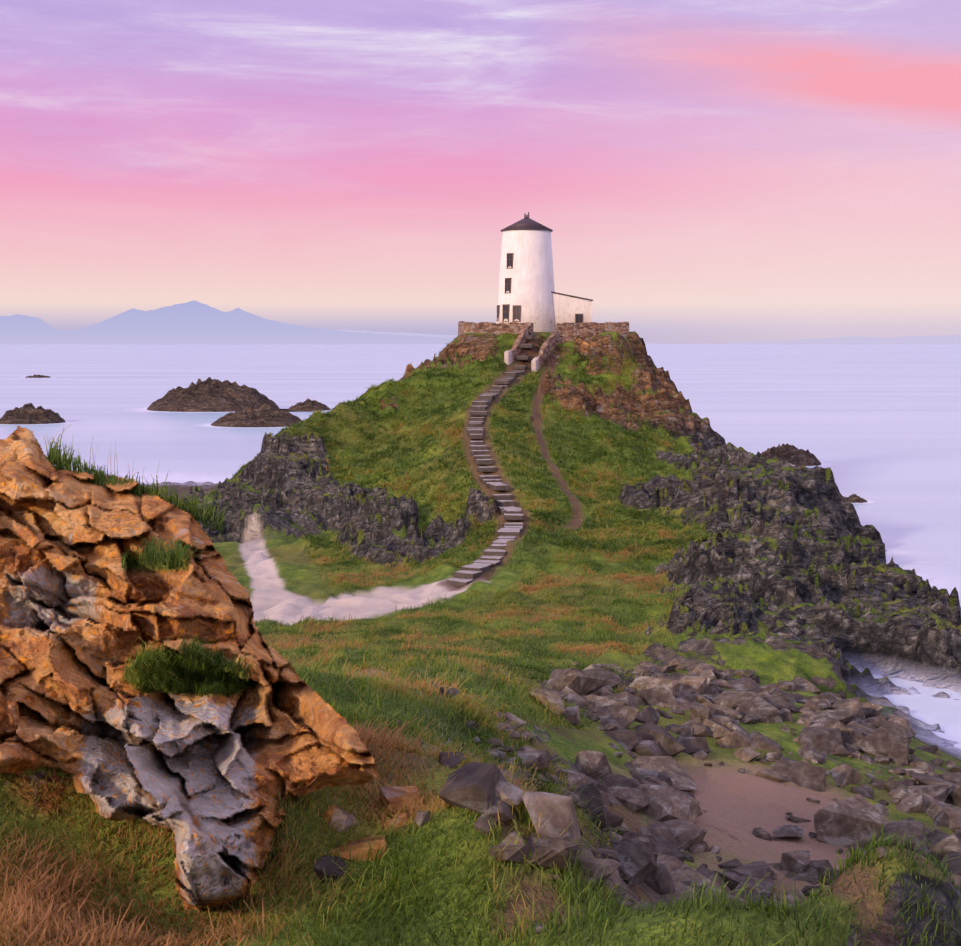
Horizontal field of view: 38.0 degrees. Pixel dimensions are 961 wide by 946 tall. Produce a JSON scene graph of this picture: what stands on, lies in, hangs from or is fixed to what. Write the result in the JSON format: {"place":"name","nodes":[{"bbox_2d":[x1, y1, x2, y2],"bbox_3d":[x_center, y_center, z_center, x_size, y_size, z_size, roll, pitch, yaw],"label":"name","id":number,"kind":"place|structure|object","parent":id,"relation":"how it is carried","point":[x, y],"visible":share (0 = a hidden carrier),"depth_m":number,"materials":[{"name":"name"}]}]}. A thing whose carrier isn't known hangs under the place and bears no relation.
{"place":"outdoors","nodes":[
{"label":"outdoors","id":0,"kind":"place"},
{"bbox_2d":[0,300,454,343],"bbox_3d":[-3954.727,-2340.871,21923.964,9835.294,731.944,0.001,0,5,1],"label":"mountains","id":1,"kind":"structure","parent":0,"point":[194,322],"depth_m":21936.75,"materials":[{"name":"stone"}]},
{"bbox_2d":[186,333,716,565],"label":"hill grass","id":2,"kind":"structure","parent":0,"point":[600,504],"depth_m":98.90,"materials":[{"name":"green plant"}]},
{"bbox_2d":[0,331,960,945],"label":"grassy hill","id":3,"kind":"structure","parent":0,"point":[784,571],"depth_m":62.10,"materials":[{"name":"green plant"}]},
{"bbox_2d":[0,426,378,910],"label":"outcrop rock","id":4,"kind":"object","parent":3,"relation":"on","point":[80,609],"visible":0.92,"depth_m":10.55,"materials":[{"name":"brown stone"}]},
{"bbox_2d":[63,434,167,488],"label":"grass blades","id":5,"kind":"object","parent":4,"relation":"on","point":[110,461],"depth_m":13.65,"materials":[{"name":"green plant"}]},
{"bbox_2d":[44,425,229,532],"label":"outcrop grass","id":6,"kind":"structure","parent":4,"relation":"on","point":[56,462],"depth_m":13.26,"materials":[{"name":"green plant"}]},
{"bbox_2d":[107,529,258,697],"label":"grass tufts","id":7,"kind":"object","parent":4,"relation":"on","point":[201,674],"depth_m":10.61,"materials":[{"name":"green plant"}]},
{"bbox_2d":[322,786,422,861],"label":"loose rocks","id":8,"kind":"object","parent":3,"relation":"on","point":[397,794],"visible":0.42,"depth_m":9.78,"materials":[{"name":"brown stone"}]},
{"bbox_2d":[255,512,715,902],"bbox_3d":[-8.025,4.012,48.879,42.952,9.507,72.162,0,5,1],"label":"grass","id":9,"kind":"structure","parent":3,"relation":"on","point":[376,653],"depth_m":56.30,"materials":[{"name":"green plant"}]},
{"bbox_2d":[446,331,534,586],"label":"stair steps","id":10,"kind":"structure","parent":3,"relation":"on","point":[494,554],"depth_m":89.65,"materials":[{"name":"stone"}]},
{"bbox_2d":[496,229,554,331],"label":"lighthouse tower","id":11,"kind":"structure","parent":3,"relation":"on","point":[530,273],"depth_m":121.71,"materials":[{"name":"white paint"}]},
{"bbox_2d":[496,305,499,320],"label":"window","id":12,"kind":"structure","parent":11,"relation":"attached to","point":[498,309],"depth_m":123.22,"materials":[{"name":"black glass"}]},
{"bbox_2d":[502,304,509,321],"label":"window","id":13,"kind":"structure","parent":11,"relation":"attached to","point":[505,311],"depth_m":122.23,"materials":[{"name":"black glass"}]},
{"bbox_2d":[505,278,511,292],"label":"window","id":14,"kind":"structure","parent":11,"relation":"attached to","point":[507,284],"depth_m":122.05,"materials":[{"name":"black glass"}]},
{"bbox_2d":[506,253,513,268],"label":"window","id":15,"kind":"structure","parent":11,"relation":"attached to","point":[509,259],"depth_m":121.91,"materials":[{"name":"black glass"}]},
{"bbox_2d":[512,305,520,321],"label":"window","id":16,"kind":"structure","parent":11,"relation":"in","point":[516,312],"depth_m":121.63,"materials":[{"name":"grey glass"}]},
{"bbox_2d":[501,212,552,231],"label":"tower roof","id":17,"kind":"structure","parent":11,"relation":"on","point":[526,222],"depth_m":122.10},
{"bbox_2d":[458,321,628,343],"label":"enclosure wall","id":18,"kind":"structure","parent":3,"relation":"on","point":[568,332],"depth_m":119.21,"materials":[{"name":"stone"}]},
{"bbox_2d":[504,323,532,364],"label":"gate wall","id":19,"kind":"structure","parent":18,"relation":"attached to","point":[510,355],"depth_m":116.46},
{"bbox_2d":[531,331,557,371],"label":"gate wall","id":20,"kind":"structure","parent":3,"relation":"on","point":[547,347],"depth_m":116.97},
{"bbox_2d":[552,293,591,330],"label":"tower annex","id":21,"kind":"object","parent":3,"relation":"on","point":[566,308],"visible":0.39,"depth_m":122.86,"materials":[{"name":"white paint"}]},
{"bbox_2d":[551,291,592,300],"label":"annex roof","id":22,"kind":"structure","parent":21,"relation":"on","point":[572,296],"depth_m":122.64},
{"bbox_2d":[575,314,582,322],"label":"annex window","id":23,"kind":"structure","parent":21,"relation":"attached to","point":[578,318],"depth_m":122.86,"materials":[{"name":"black glass"}]},
{"bbox_2d":[313,681,914,932],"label":"boulders","id":24,"kind":"object","parent":3,"relation":"on","point":[476,786],"visible":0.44,"depth_m":9.61,"materials":[{"name":"grey stone"}]},
{"bbox_2d":[529,660,960,910],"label":"cove boulders","id":25,"kind":"object","parent":3,"relation":"on","point":[650,856],"visible":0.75,"depth_m":36.00,"materials":[{"name":"grey stone"}]},
{"bbox_2d":[0,344,960,452],"bbox_3d":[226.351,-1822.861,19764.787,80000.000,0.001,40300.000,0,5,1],"label":"sea water","id":26,"kind":"structure","parent":0,"point":[880,397],"depth_m":465.54,"materials":[{"name":"purple liquid"}]},
{"bbox_2d":[0,403,65,423],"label":"islet","id":27,"kind":"object","parent":26,"relation":"in","point":[28,413],"visible":0.94,"depth_m":245.28,"materials":[{"name":"stone"}]},
{"bbox_2d":[25,374,49,377],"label":"islet","id":28,"kind":"object","parent":26,"relation":"in","point":[38,376],"visible":0.73,"depth_m":571.71,"materials":[{"name":"stone"}]},
{"bbox_2d":[0,419,86,425],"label":"sea foam","id":29,"kind":"object","parent":26,"relation":"on","point":[73,421],"depth_m":245.01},
{"bbox_2d":[109,404,314,413],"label":"sea foam","id":30,"kind":"object","parent":26,"relation":"on","point":[133,409],"depth_m":288.07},
{"bbox_2d":[147,377,278,411],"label":"islet","id":31,"kind":"object","parent":26,"relation":"in","point":[209,394],"visible":0.83,"depth_m":291.98,"materials":[{"name":"brown stone"}]},
{"bbox_2d":[184,421,288,429],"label":"sea foam","id":32,"kind":"object","parent":26,"relation":"on","point":[196,425],"depth_m":233.38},
{"bbox_2d":[211,403,300,426],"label":"islet","id":33,"kind":"object","parent":26,"relation":"in","point":[266,415],"visible":0.71,"depth_m":237.18,"materials":[{"name":"stone"}]},
{"bbox_2d":[288,398,330,410],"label":"islet","id":34,"kind":"object","parent":26,"relation":"in","point":[310,405],"visible":0.67,"depth_m":292.15,"materials":[{"name":"brown stone"}]},
{"bbox_2d":[724,335,960,343],"bbox_3d":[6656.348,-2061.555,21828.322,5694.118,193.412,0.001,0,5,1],"label":"shore","id":35,"kind":"structure","parent":26,"relation":"on","point":[945,339],"depth_m":21833.38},
{"bbox_2d":[0,0,960,343],"label":"sky","id":36,"kind":"structure","parent":0,"point":[699,171],"materials":[{"name":"pink"}]},
{"bbox_2d":[338,330,657,343],"bbox_3d":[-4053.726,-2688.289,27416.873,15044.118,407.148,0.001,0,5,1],"label":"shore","id":37,"kind":"structure","parent":0,"point":[419,334],"depth_m":27383.53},
{"bbox_2d":[43,448,960,748],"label":"sea water","id":38,"kind":"structure","parent":0,"point":[913,518],"depth_m":132.69,"materials":[{"name":"liquid"}]},
{"bbox_2d":[805,459,855,467],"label":"sea foam","id":39,"kind":"object","parent":38,"relation":"on","point":[826,464],"depth_m":160.85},
{"bbox_2d":[847,494,867,502],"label":"islet","id":40,"kind":"object","parent":38,"relation":"in","point":[853,498],"visible":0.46,"depth_m":123.78,"materials":[{"name":"brown stone"}]},
{"bbox_2d":[852,499,885,503],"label":"sea foam","id":41,"kind":"object","parent":38,"relation":"on","point":[872,502],"depth_m":123.48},
{"bbox_2d":[761,443,820,466],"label":"islet","id":42,"kind":"object","parent":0,"point":[796,456],"visible":0.48,"depth_m":161.74,"materials":[{"name":"stone"}]}
]}

